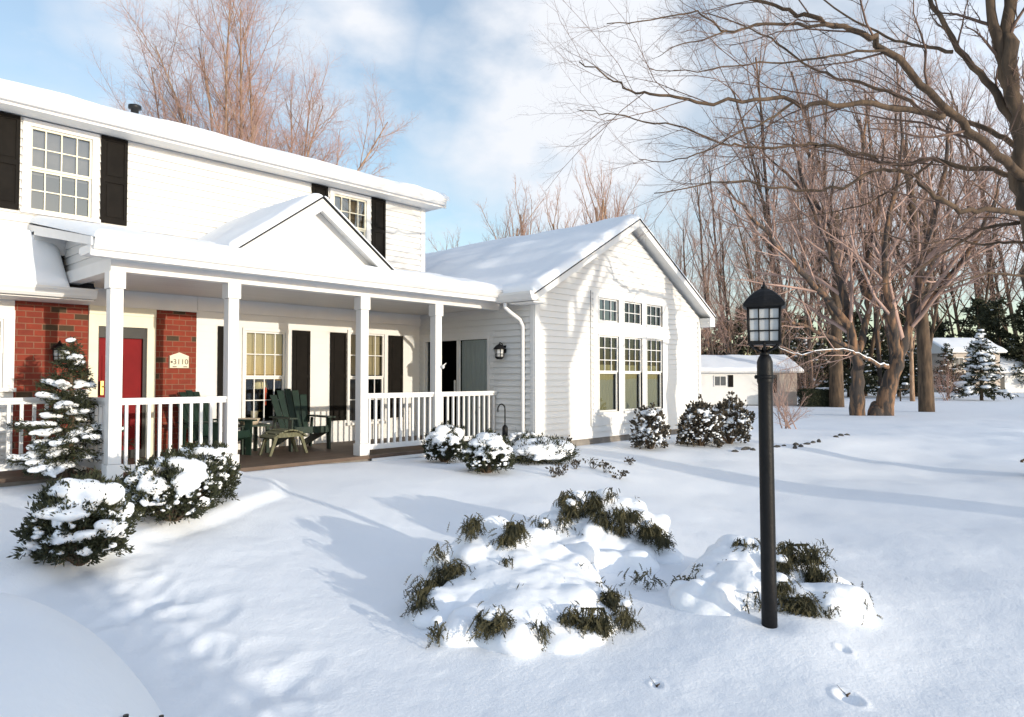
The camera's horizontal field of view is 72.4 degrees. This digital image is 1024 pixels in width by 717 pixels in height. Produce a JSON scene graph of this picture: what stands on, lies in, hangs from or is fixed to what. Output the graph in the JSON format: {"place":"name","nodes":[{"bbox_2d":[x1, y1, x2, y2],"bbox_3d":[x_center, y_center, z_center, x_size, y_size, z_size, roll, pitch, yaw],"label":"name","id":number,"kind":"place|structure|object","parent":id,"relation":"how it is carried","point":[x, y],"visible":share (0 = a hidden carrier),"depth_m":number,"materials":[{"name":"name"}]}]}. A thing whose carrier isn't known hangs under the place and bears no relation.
{"place":"outdoors","nodes":[
{"label":"outdoors","id":0,"kind":"place"},
{"bbox_2d":[0,386,1023,716],"bbox_3d":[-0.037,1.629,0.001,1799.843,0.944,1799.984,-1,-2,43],"label":"ground","id":1,"kind":"structure","parent":0,"point":[276,592],"depth_m":4.94,"materials":[{"name":"snow"}]},
{"bbox_2d":[1,336,134,479],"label":"spruce","id":2,"kind":"object","parent":1,"relation":"on","point":[53,456],"visible":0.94,"depth_m":8.16,"materials":[{"name":"green plant"}]},
{"bbox_2d":[6,465,140,565],"bbox_3d":[-3.046,1.112,4.928,0.779,0.697,0.799,0,-2,-12],"label":"round shrub","id":3,"kind":"object","parent":1,"relation":"on","point":[75,520],"visible":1,"depth_m":4.74,"materials":[{"name":"green plant"}]},
{"bbox_2d":[0,592,163,716],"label":"snow mound","id":4,"kind":"object","parent":1,"relation":"on","point":[54,663],"visible":1,"depth_m":2.27,"materials":[{"name":"snow"}]},
{"bbox_2d":[120,444,221,525],"bbox_3d":[-2.909,1.063,5.941,0.824,0.670,0.837,1,-2,-21],"label":"round shrub","id":5,"kind":"object","parent":1,"relation":"on","point":[188,487],"visible":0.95,"depth_m":5.75,"materials":[{"name":"green plant"}]},
{"bbox_2d":[166,439,242,504],"bbox_3d":[-2.912,1.060,6.565,0.691,0.638,0.762,-1,-2,43],"label":"round shrub","id":6,"kind":"object","parent":1,"relation":"on","point":[227,471],"visible":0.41,"depth_m":6.50,"materials":[{"name":"green plant"}]},
{"bbox_2d":[78,0,419,176],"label":"spreading tree","id":7,"kind":"object","parent":1,"relation":"on","point":[251,128],"visible":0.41,"depth_m":29.33,"materials":[{"name":"beige plant"}]},
{"bbox_2d":[0,78,715,486],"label":"house","id":8,"kind":"structure","parent":1,"relation":"on","point":[136,248],"depth_m":11.11,"materials":[{"name":"white"}]},
{"bbox_2d":[0,309,15,391],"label":"window","id":9,"kind":"structure","parent":8,"relation":"in","point":[7,317],"depth_m":9.16,"materials":[{"name":"white glass"}]},
{"bbox_2d":[50,340,66,362],"bbox_3d":[-6.149,-0.094,9.522,0.245,0.310,0.230,-1,-2,43],"label":"wall lantern","id":10,"kind":"object","parent":8,"relation":"attached to","point":[57,354],"depth_m":9.45,"materials":[{"name":"black metal"}]},
{"bbox_2d":[19,117,100,223],"bbox_3d":[-6.464,-2.498,9.891,0.770,1.634,1.248,-1,-2,43],"label":"window","id":11,"kind":"structure","parent":8,"relation":"in","point":[60,164],"depth_m":9.82,"materials":[{"name":"clear glass"}]},
{"bbox_2d":[97,326,146,458],"bbox_3d":[-5.691,0.500,10.200,0.180,1.915,0.657,-1,-2,43],"label":"door","id":12,"kind":"structure","parent":8,"relation":"in","point":[134,339],"depth_m":10.33,"materials":[{"name":"red wood"}]},
{"bbox_2d":[169,352,188,367],"bbox_3d":[-5.128,0.026,10.785,0.027,0.237,0.300,-1,-2,43],"label":"house number plaque","id":13,"kind":"object","parent":8,"relation":"attached to","point":[179,360],"visible":1,"depth_m":10.78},
{"bbox_2d":[177,390,256,454],"bbox_3d":[-4.473,0.971,10.475,0.946,0.988,0.810,-1,-2,19],"label":"adirondack chair","id":14,"kind":"object","parent":8,"relation":"on","point":[246,434],"visible":0.52,"depth_m":10.54,"materials":[{"name":"green paint"}]},
{"bbox_2d":[238,423,271,454],"bbox_3d":[-4.126,1.256,10.994,0.490,0.445,0.500,-1,-2,43],"label":"side table","id":15,"kind":"object","parent":8,"relation":"on","point":[255,439],"visible":0.57,"depth_m":10.99,"materials":[{"name":"green paint"}]},
{"bbox_2d":[241,327,288,426],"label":"window","id":16,"kind":"structure","parent":8,"relation":"in","point":[264,351],"depth_m":11.97,"materials":[{"name":"clear glass"}]},
{"bbox_2d":[259,417,272,420],"bbox_3d":[-4.459,1.211,12.133,0.650,0.318,0.800,-1,-2,43],"label":"indoor table","id":17,"kind":"object","parent":8,"relation":"in","point":[267,419],"visible":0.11,"depth_m":12.04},
{"bbox_2d":[251,379,268,411],"bbox_3d":[-4.450,0.640,12.343,0.292,0.590,0.300,-1,-2,43],"label":"table lamp","id":18,"kind":"object","parent":17,"relation":"on","point":[259,384],"visible":0.77,"depth_m":12.25,"materials":[{"name":"beige metal"}]},
{"bbox_2d":[259,428,307,455],"bbox_3d":[-3.532,1.281,10.827,0.400,0.386,0.680,-1,-2,39],"label":"footrest","id":19,"kind":"object","parent":8,"relation":"on","point":[274,434],"visible":1,"depth_m":10.71,"materials":[{"name":"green wood"}]},
{"bbox_2d":[269,389,335,451],"bbox_3d":[-3.538,1.003,11.660,0.810,0.988,0.947,1,-2,-43],"label":"adirondack chair","id":20,"kind":"object","parent":8,"relation":"on","point":[292,419],"visible":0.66,"depth_m":11.80,"materials":[{"name":"green paint"}]},
{"bbox_2d":[329,188,370,241],"bbox_3d":[-3.278,-2.404,13.353,0.770,1.634,1.226,-1,-2,43],"label":"window","id":21,"kind":"structure","parent":8,"relation":"in","point":[356,207],"depth_m":13.31,"materials":[{"name":"white glass"}]},
{"bbox_2d":[345,330,386,425],"bbox_3d":[-3.007,0.418,13.571,0.770,2.177,1.293,-1,-2,43],"label":"window","id":22,"kind":"structure","parent":8,"relation":"in","point":[377,352],"depth_m":13.62,"materials":[{"name":"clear glass"}]},
{"bbox_2d":[423,335,489,435],"bbox_3d":[-0.807,0.572,13.910,1.893,1.971,0.950,-1,-2,43],"label":"sliding door","id":23,"kind":"structure","parent":8,"relation":"in","point":[466,358],"depth_m":13.52,"materials":[{"name":"clear glass"}]},
{"bbox_2d":[494,342,505,358],"bbox_3d":[-0.222,-0.143,12.623,0.230,0.308,0.245,-1,-2,43],"label":"wall lantern","id":24,"kind":"object","parent":8,"relation":"attached to","point":[500,349],"depth_m":12.56,"materials":[{"name":"black metal"}]},
{"bbox_2d":[598,296,619,323],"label":"window","id":25,"kind":"structure","parent":8,"relation":"in","point":[614,302],"depth_m":14.08,"materials":[{"name":"white glass"}]},
{"bbox_2d":[598,334,621,414],"bbox_3d":[1.672,0.357,14.072,0.770,1.997,1.170,-1,-2,43],"label":"window","id":26,"kind":"structure","parent":8,"relation":"in","point":[607,374],"depth_m":14.01,"materials":[{"name":"white glass"}]},
{"bbox_2d":[599,299,642,325],"bbox_3d":[2.254,-0.882,14.760,0.741,0.959,1.163,-1,-2,43],"label":"window","id":27,"kind":"structure","parent":8,"relation":"in","point":[638,312],"depth_m":14.48,"materials":[{"name":"white glass"}]},
{"bbox_2d":[600,336,642,412],"bbox_3d":[2.264,0.374,14.716,0.770,1.997,1.163,-1,-2,43],"label":"window","id":28,"kind":"structure","parent":8,"relation":"in","point":[633,390],"depth_m":14.59,"materials":[{"name":"white glass"}]},
{"bbox_2d":[625,303,663,327],"bbox_3d":[2.823,-0.865,15.378,0.741,0.959,1.143,-1,-2,43],"label":"window","id":29,"kind":"structure","parent":8,"relation":"in","point":[653,314],"depth_m":15.25,"materials":[{"name":"white glass"}]},
{"bbox_2d":[625,338,665,410],"bbox_3d":[2.834,0.391,15.335,0.770,1.997,1.143,-1,-2,43],"label":"window","id":30,"kind":"structure","parent":8,"relation":"in","point":[654,360],"depth_m":15.28,"materials":[{"name":"white glass"}]},
{"bbox_2d":[421,420,464,463],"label":"round shrub","id":31,"kind":"object","parent":1,"relation":"on","point":[447,440],"visible":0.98,"depth_m":10.43,"materials":[{"name":"green plant"}]},
{"bbox_2d":[446,198,511,247],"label":"fastigiate tree","id":32,"kind":"object","parent":1,"relation":"on","point":[484,227],"visible":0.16,"depth_m":67.81,"materials":[{"name":"beige plant"}]},
{"bbox_2d":[458,428,517,473],"bbox_3d":[-0.336,1.251,9.500,0.806,0.646,0.765,-1,-2,20],"label":"round shrub","id":33,"kind":"object","parent":1,"relation":"on","point":[485,452],"visible":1,"depth_m":9.31,"materials":[{"name":"green plant"}]},
{"bbox_2d":[497,403,507,437],"bbox_3d":[-0.170,1.204,12.121,0.100,0.850,0.240,-1,-2,43],"label":"garden hook","id":34,"kind":"object","parent":1,"relation":"on","point":[505,430],"visible":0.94,"depth_m":12.15,"materials":[{"name":"black metal"}]},
{"bbox_2d":[399,512,644,656],"bbox_3d":[-0.006,1.528,4.748,1.535,0.792,1.666,0,-2,-8],"label":"weeping juniper","id":35,"kind":"object","parent":1,"relation":"on","point":[499,584],"visible":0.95,"depth_m":4.47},
{"bbox_2d":[509,429,536,444],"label":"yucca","id":36,"kind":"object","parent":1,"relation":"on","point":[512,436],"visible":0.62,"depth_m":11.81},
{"bbox_2d":[482,189,570,240],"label":"fastigiate tree","id":37,"kind":"object","parent":1,"relation":"on","point":[510,211],"visible":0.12,"depth_m":62.39,"materials":[{"name":"beige plant"}]},
{"bbox_2d":[506,172,556,235],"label":"fastigiate tree","id":38,"kind":"object","parent":1,"relation":"on","point":[522,232],"visible":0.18,"depth_m":58.33,"materials":[{"name":"beige plant"}]},
{"bbox_2d":[508,431,579,464],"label":"spreading juniper","id":39,"kind":"object","parent":1,"relation":"on","point":[537,449],"visible":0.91,"depth_m":10.40,"materials":[{"name":"green plant"}]},
{"bbox_2d":[535,147,616,233],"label":"fastigiate tree","id":40,"kind":"object","parent":1,"relation":"on","point":[601,215],"visible":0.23,"depth_m":54.47,"materials":[{"name":"beige plant"}]},
{"bbox_2d":[571,160,608,224],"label":"fastigiate tree","id":41,"kind":"object","parent":1,"relation":"on","point":[589,215],"visible":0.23,"depth_m":56.25,"materials":[{"name":"beige plant"}]},
{"bbox_2d":[526,487,683,591],"bbox_3d":[0.895,1.497,5.861,1.531,0.733,1.382,-1,-2,43],"label":"weeping juniper","id":42,"kind":"object","parent":1,"relation":"on","point":[622,533],"visible":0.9,"depth_m":5.87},
{"bbox_2d":[588,159,629,219],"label":"fastigiate tree","id":43,"kind":"object","parent":1,"relation":"on","point":[617,210],"visible":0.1,"depth_m":59.77,"materials":[{"name":"beige plant"}]},
{"bbox_2d":[598,170,652,222],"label":"fastigiate tree","id":44,"kind":"object","parent":1,"relation":"on","point":[631,193],"visible":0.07,"depth_m":64.01,"materials":[{"name":"beige plant"}]},
{"bbox_2d":[629,402,670,448],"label":"shrub","id":45,"kind":"object","parent":1,"relation":"on","point":[650,428],"visible":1,"depth_m":12.79,"materials":[{"name":"plant"}]},
{"bbox_2d":[617,200,713,334],"bbox_3d":[10.194,-3.634,46.479,6.583,14.215,5.057,-1,-2,32],"label":"bare tree","id":46,"kind":"object","parent":1,"relation":"on","point":[680,253],"visible":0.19,"depth_m":45.52,"materials":[{"name":"brown plant"}]},
{"bbox_2d":[664,193,723,354],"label":"bare tree","id":47,"kind":"object","parent":1,"relation":"on","point":[683,269],"visible":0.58,"depth_m":51.00,"materials":[{"name":"brown plant"}]},
{"bbox_2d":[657,226,736,354],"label":"bare tree","id":48,"kind":"object","parent":1,"relation":"on","point":[704,339],"visible":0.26,"depth_m":74.65,"materials":[{"name":"brown plant"}]},
{"bbox_2d":[675,393,724,447],"bbox_3d":[3.620,1.211,13.508,1.024,1.082,0.887,0,-2,-4],"label":"bronze shrub","id":49,"kind":"object","parent":1,"relation":"on","point":[698,419],"visible":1,"depth_m":13.32,"materials":[{"name":"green plant"}]},
{"bbox_2d":[674,139,728,354],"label":"bare tree","id":50,"kind":"object","parent":1,"relation":"on","point":[706,294],"visible":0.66,"depth_m":60.08,"materials":[{"name":"brown plant"}]},
{"bbox_2d":[691,228,734,354],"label":"bare tree","id":51,"kind":"object","parent":1,"relation":"on","point":[711,294],"visible":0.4,"depth_m":74.31,"materials":[{"name":"brown plant"}]},
{"bbox_2d":[682,116,744,354],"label":"bare tree","id":52,"kind":"object","parent":1,"relation":"on","point":[726,348],"visible":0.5,"depth_m":90.45,"materials":[{"name":"brown plant"}]},
{"bbox_2d":[700,177,746,354],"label":"bare tree","id":53,"kind":"object","parent":1,"relation":"on","point":[728,327],"visible":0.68,"depth_m":66.14,"materials":[{"name":"brown plant"}]},
{"bbox_2d":[711,316,744,354],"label":"pine","id":54,"kind":"object","parent":1,"relation":"on","point":[716,346],"visible":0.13,"depth_m":99.80,"materials":[{"name":"green plant"}]},
{"bbox_2d":[711,391,756,443],"bbox_3d":[4.359,1.184,13.832,1.067,1.107,0.995,-1,-2,43],"label":"shrub","id":55,"kind":"object","parent":1,"relation":"on","point":[731,413],"visible":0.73,"depth_m":13.71,"materials":[{"name":"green plant"}]},
{"bbox_2d":[688,179,791,354],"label":"bare tree","id":56,"kind":"object","parent":1,"relation":"on","point":[743,325],"visible":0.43,"depth_m":82.31,"materials":[{"name":"brown plant"}]},
{"bbox_2d":[726,307,757,354],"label":"pine","id":57,"kind":"object","parent":1,"relation":"on","point":[742,349],"visible":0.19,"depth_m":104.40,"materials":[{"name":"green plant"}]},
{"bbox_2d":[701,354,803,405],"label":"garage building","id":58,"kind":"structure","parent":1,"relation":"on","point":[722,376],"depth_m":51.96,"materials":[{"name":"white"}]},
{"bbox_2d":[714,376,726,385],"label":"window","id":59,"kind":"structure","parent":58,"relation":"in","point":[718,380],"depth_m":51.96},
{"bbox_2d":[719,1,804,353],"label":"bare tree","id":60,"kind":"object","parent":1,"relation":"on","point":[767,191],"visible":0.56,"depth_m":87.86,"materials":[{"name":"brown plant"}]},
{"bbox_2d":[742,282,785,628],"bbox_3d":[1.567,0.656,4.324,0.257,2.278,0.257,0,-2,16],"label":"lamp post","id":61,"kind":"object","parent":1,"relation":"on","point":[763,306],"visible":0.98,"depth_m":4.29,"materials":[{"name":"black metal"}]},
{"bbox_2d":[725,139,802,317],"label":"bare tree","id":62,"kind":"object","parent":1,"relation":"on","point":[748,250],"visible":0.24,"depth_m":111.64,"materials":[{"name":"brown plant"}]},
{"bbox_2d":[510,0,1023,325],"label":"overhanging tree","id":63,"kind":"object","parent":1,"relation":"on","point":[1004,47],"visible":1,"depth_m":10.84,"materials":[{"name":"grey plant"}]},
{"bbox_2d":[705,140,828,354],"bbox_3d":[23.936,-8.294,64.891,11.521,24.876,8.849,-1,-2,31],"label":"bare tree","id":64,"kind":"object","parent":1,"relation":"on","point":[749,273],"visible":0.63,"depth_m":64.59,"materials":[{"name":"brown plant"}]},
{"bbox_2d":[668,534,882,624],"bbox_3d":[1.771,1.599,4.985,1.338,0.607,1.263,0,-2,7],"label":"weeping juniper","id":65,"kind":"object","parent":1,"relation":"on","point":[721,576],"visible":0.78,"depth_m":4.64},
{"bbox_2d":[753,348,807,407],"bbox_3d":[17.594,1.182,46.587,3.722,4.376,5.667,-1,-2,43],"label":"twiggy shrub","id":66,"kind":"object","parent":1,"relation":"on","point":[784,382],"visible":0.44,"depth_m":47.02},
{"bbox_2d":[695,18,881,394],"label":"bare tree","id":67,"kind":"object","parent":1,"relation":"on","point":[756,177],"visible":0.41,"depth_m":85.52,"materials":[{"name":"grey plant"}]},
{"bbox_2d":[773,390,811,428],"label":"twiggy shrub","id":68,"kind":"object","parent":1,"relation":"on","point":[785,419],"visible":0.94,"depth_m":20.24,"materials":[{"name":"plant"}]},
{"bbox_2d":[787,312,815,379],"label":"pine","id":69,"kind":"object","parent":1,"relation":"on","point":[803,321],"visible":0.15,"depth_m":107.52,"materials":[{"name":"green plant"}]},
{"bbox_2d":[777,336,828,393],"bbox_3d":[21.215,0.805,50.675,4.686,5.431,4.270,0,-2,17],"label":"twiggy shrub","id":70,"kind":"object","parent":1,"relation":"on","point":[806,386],"visible":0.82,"depth_m":50.82,"materials":[{"name":"plant"}]},
{"bbox_2d":[783,328,828,390],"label":"spruce","id":71,"kind":"object","parent":1,"relation":"on","point":[794,343],"visible":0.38,"depth_m":77.61,"materials":[{"name":"green plant"}]},
{"bbox_2d":[764,120,858,386],"bbox_3d":[22.799,-7.763,53.686,6.993,23.123,5.545,-1,-2,34],"label":"bare tree","id":72,"kind":"object","parent":1,"relation":"on","point":[809,341],"visible":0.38,"depth_m":53.12,"materials":[{"name":"brown plant"}]},
{"bbox_2d":[771,56,851,346],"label":"bare tree","id":73,"kind":"object","parent":1,"relation":"on","point":[820,269],"visible":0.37,"depth_m":80.63,"materials":[{"name":"brown plant"}]},
{"bbox_2d":[796,387,828,406],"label":"clipped hedge","id":74,"kind":"object","parent":1,"relation":"on","point":[819,397],"visible":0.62,"depth_m":49.29,"materials":[{"name":"plant"}]},
{"bbox_2d":[797,335,829,391],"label":"spruce","id":75,"kind":"object","parent":1,"relation":"on","point":[818,343],"visible":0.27,"depth_m":79.54,"materials":[{"name":"green plant"}]},
{"bbox_2d":[776,81,856,375],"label":"bare tree","id":76,"kind":"object","parent":1,"relation":"on","point":[819,319],"visible":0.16,"depth_m":91.70,"materials":[{"name":"brown plant"}]},
{"bbox_2d":[804,192,861,406],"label":"straight tree","id":77,"kind":"object","parent":1,"relation":"on","point":[836,389],"visible":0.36,"depth_m":48.79,"materials":[{"name":"brown plant"}]},
{"bbox_2d":[827,332,866,396],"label":"spruce","id":78,"kind":"object","parent":1,"relation":"on","point":[846,361],"visible":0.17,"depth_m":75.86,"materials":[{"name":"green plant"}]},
{"bbox_2d":[842,309,872,359],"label":"pine","id":79,"kind":"object","parent":1,"relation":"on","point":[857,321],"visible":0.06,"depth_m":111.10,"materials":[{"name":"green plant"}]},
{"bbox_2d":[698,45,1021,415],"bbox_3d":[16.646,-6.089,33.307,16.395,19.180,10.724,0,-2,5],"label":"lawn tree","id":80,"kind":"object","parent":1,"relation":"on","point":[884,402],"visible":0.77,"depth_m":32.54,"materials":[{"name":"brown plant"}]},
{"bbox_2d":[844,348,879,395],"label":"spruce","id":81,"kind":"object","parent":1,"relation":"on","point":[870,387],"visible":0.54,"depth_m":71.49,"materials":[{"name":"green plant"}]},
{"bbox_2d":[755,0,970,395],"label":"bare tree","id":82,"kind":"object","parent":1,"relation":"on","point":[871,351],"visible":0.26,"depth_m":80.10,"materials":[{"name":"grey plant"}]},
{"bbox_2d":[821,45,919,385],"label":"bare tree","id":83,"kind":"object","parent":1,"relation":"on","point":[876,328],"visible":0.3,"depth_m":75.77,"materials":[{"name":"brown plant"}]},
{"bbox_2d":[835,29,913,364],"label":"bare tree","id":84,"kind":"object","parent":1,"relation":"on","point":[886,329],"visible":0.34,"depth_m":73.16,"materials":[{"name":"brown plant"}]},
{"bbox_2d":[864,330,887,390],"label":"spruce","id":85,"kind":"object","parent":1,"relation":"on","point":[884,348],"visible":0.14,"depth_m":79.72,"materials":[{"name":"green plant"}]},
{"bbox_2d":[871,344,917,396],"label":"spruce","id":86,"kind":"object","parent":1,"relation":"on","point":[885,357],"visible":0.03,"depth_m":75.99,"materials":[{"name":"green plant"}]},
{"bbox_2d":[882,290,915,400],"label":"slender tree","id":87,"kind":"object","parent":1,"relation":"on","point":[912,385],"visible":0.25,"depth_m":61.87,"materials":[{"name":"beige plant"}]},
{"bbox_2d":[896,349,917,395],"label":"spruce","id":88,"kind":"object","parent":1,"relation":"on","point":[905,378],"visible":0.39,"depth_m":71.70,"materials":[{"name":"green plant"}]},
{"bbox_2d":[869,127,960,411],"bbox_3d":[22.676,-5.003,39.163,4.956,16.455,6.582,-1,-2,43],"label":"straight tree","id":89,"kind":"object","parent":1,"relation":"on","point":[926,400],"visible":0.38,"depth_m":38.86,"materials":[{"name":"grey plant"}]},
{"bbox_2d":[818,31,1019,396],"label":"bare tree","id":90,"kind":"object","parent":1,"relation":"on","point":[934,317],"visible":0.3,"depth_m":75.63,"materials":[{"name":"grey plant"}]},
{"bbox_2d":[853,0,987,316],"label":"bare tree","id":91,"kind":"object","parent":1,"relation":"on","point":[904,51],"visible":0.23,"depth_m":130.64,"materials":[{"name":"brown plant"}]},
{"bbox_2d":[886,72,960,324],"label":"bare tree","id":92,"kind":"object","parent":1,"relation":"on","point":[937,319],"visible":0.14,"depth_m":118.30,"materials":[{"name":"brown plant"}]},
{"bbox_2d":[935,319,956,337],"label":"pine","id":93,"kind":"object","parent":1,"relation":"on","point":[942,329],"visible":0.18,"depth_m":107.79,"materials":[{"name":"green plant"}]},
{"bbox_2d":[933,352,967,400],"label":"twiggy shrub","id":94,"kind":"object","parent":1,"relation":"on","point":[947,380],"visible":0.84,"depth_m":63.70,"materials":[{"name":"plant"}]},
{"bbox_2d":[933,343,971,398],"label":"spruce","id":95,"kind":"object","parent":1,"relation":"on","point":[949,353],"visible":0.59,"depth_m":69.69,"materials":[{"name":"green plant"}]},
{"bbox_2d":[884,82,1023,337],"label":"bare tree","id":96,"kind":"object","parent":1,"relation":"on","point":[949,315],"visible":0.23,"depth_m":117.74,"materials":[{"name":"brown plant"}]},
{"bbox_2d":[915,337,1023,392],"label":"distant house","id":97,"kind":"structure","parent":1,"relation":"on","point":[1008,380],"depth_m":98.94,"materials":[{"name":"white"}]},
{"bbox_2d":[917,33,1022,307],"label":"bare tree","id":98,"kind":"object","parent":1,"relation":"on","point":[965,86],"visible":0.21,"depth_m":133.42,"materials":[{"name":"brown plant"}]},
{"bbox_2d":[919,20,1023,353],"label":"bare tree","id":99,"kind":"object","parent":1,"relation":"on","point":[1008,295],"visible":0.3,"depth_m":123.36,"materials":[{"name":"brown plant"}]},
{"bbox_2d":[952,295,998,339],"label":"pine","id":100,"kind":"object","parent":1,"relation":"on","point":[977,307],"visible":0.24,"depth_m":112.31,"materials":[{"name":"green plant"}]},
{"bbox_2d":[947,65,1014,341],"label":"bare tree","id":101,"kind":"object","parent":1,"relation":"on","point":[982,155],"visible":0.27,"depth_m":125.93,"materials":[{"name":"brown plant"}]},
{"bbox_2d":[950,326,1018,400],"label":"spruce","id":102,"kind":"object","parent":1,"relation":"on","point":[983,364],"visible":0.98,"depth_m":63.56,"materials":[{"name":"green plant"}]},
{"bbox_2d":[969,45,1023,301],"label":"bare tree","id":103,"kind":"object","parent":1,"relation":"on","point":[1004,130],"visible":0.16,"depth_m":125.38,"materials":[{"name":"brown plant"}]},
{"bbox_2d":[975,296,1022,360],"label":"pine","id":104,"kind":"object","parent":1,"relation":"on","point":[989,321],"visible":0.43,"depth_m":103.80,"materials":[{"name":"green plant"}]},
{"bbox_2d":[996,72,1023,288],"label":"bare tree","id":105,"kind":"object","parent":1,"relation":"on","point":[1022,250],"visible":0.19,"depth_m":122.05,"materials":[{"name":"brown plant"}]},
{"bbox_2d":[1000,300,1023,384],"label":"pine","id":106,"kind":"object","parent":1,"relation":"on","point":[1018,324],"visible":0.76,"depth_m":99.92,"materials":[{"name":"green plant"}]},
{"bbox_2d":[0,0,1023,354],"label":"sky","id":107,"kind":"structure","parent":0,"point":[468,67],"materials":[{"name":"blue"}]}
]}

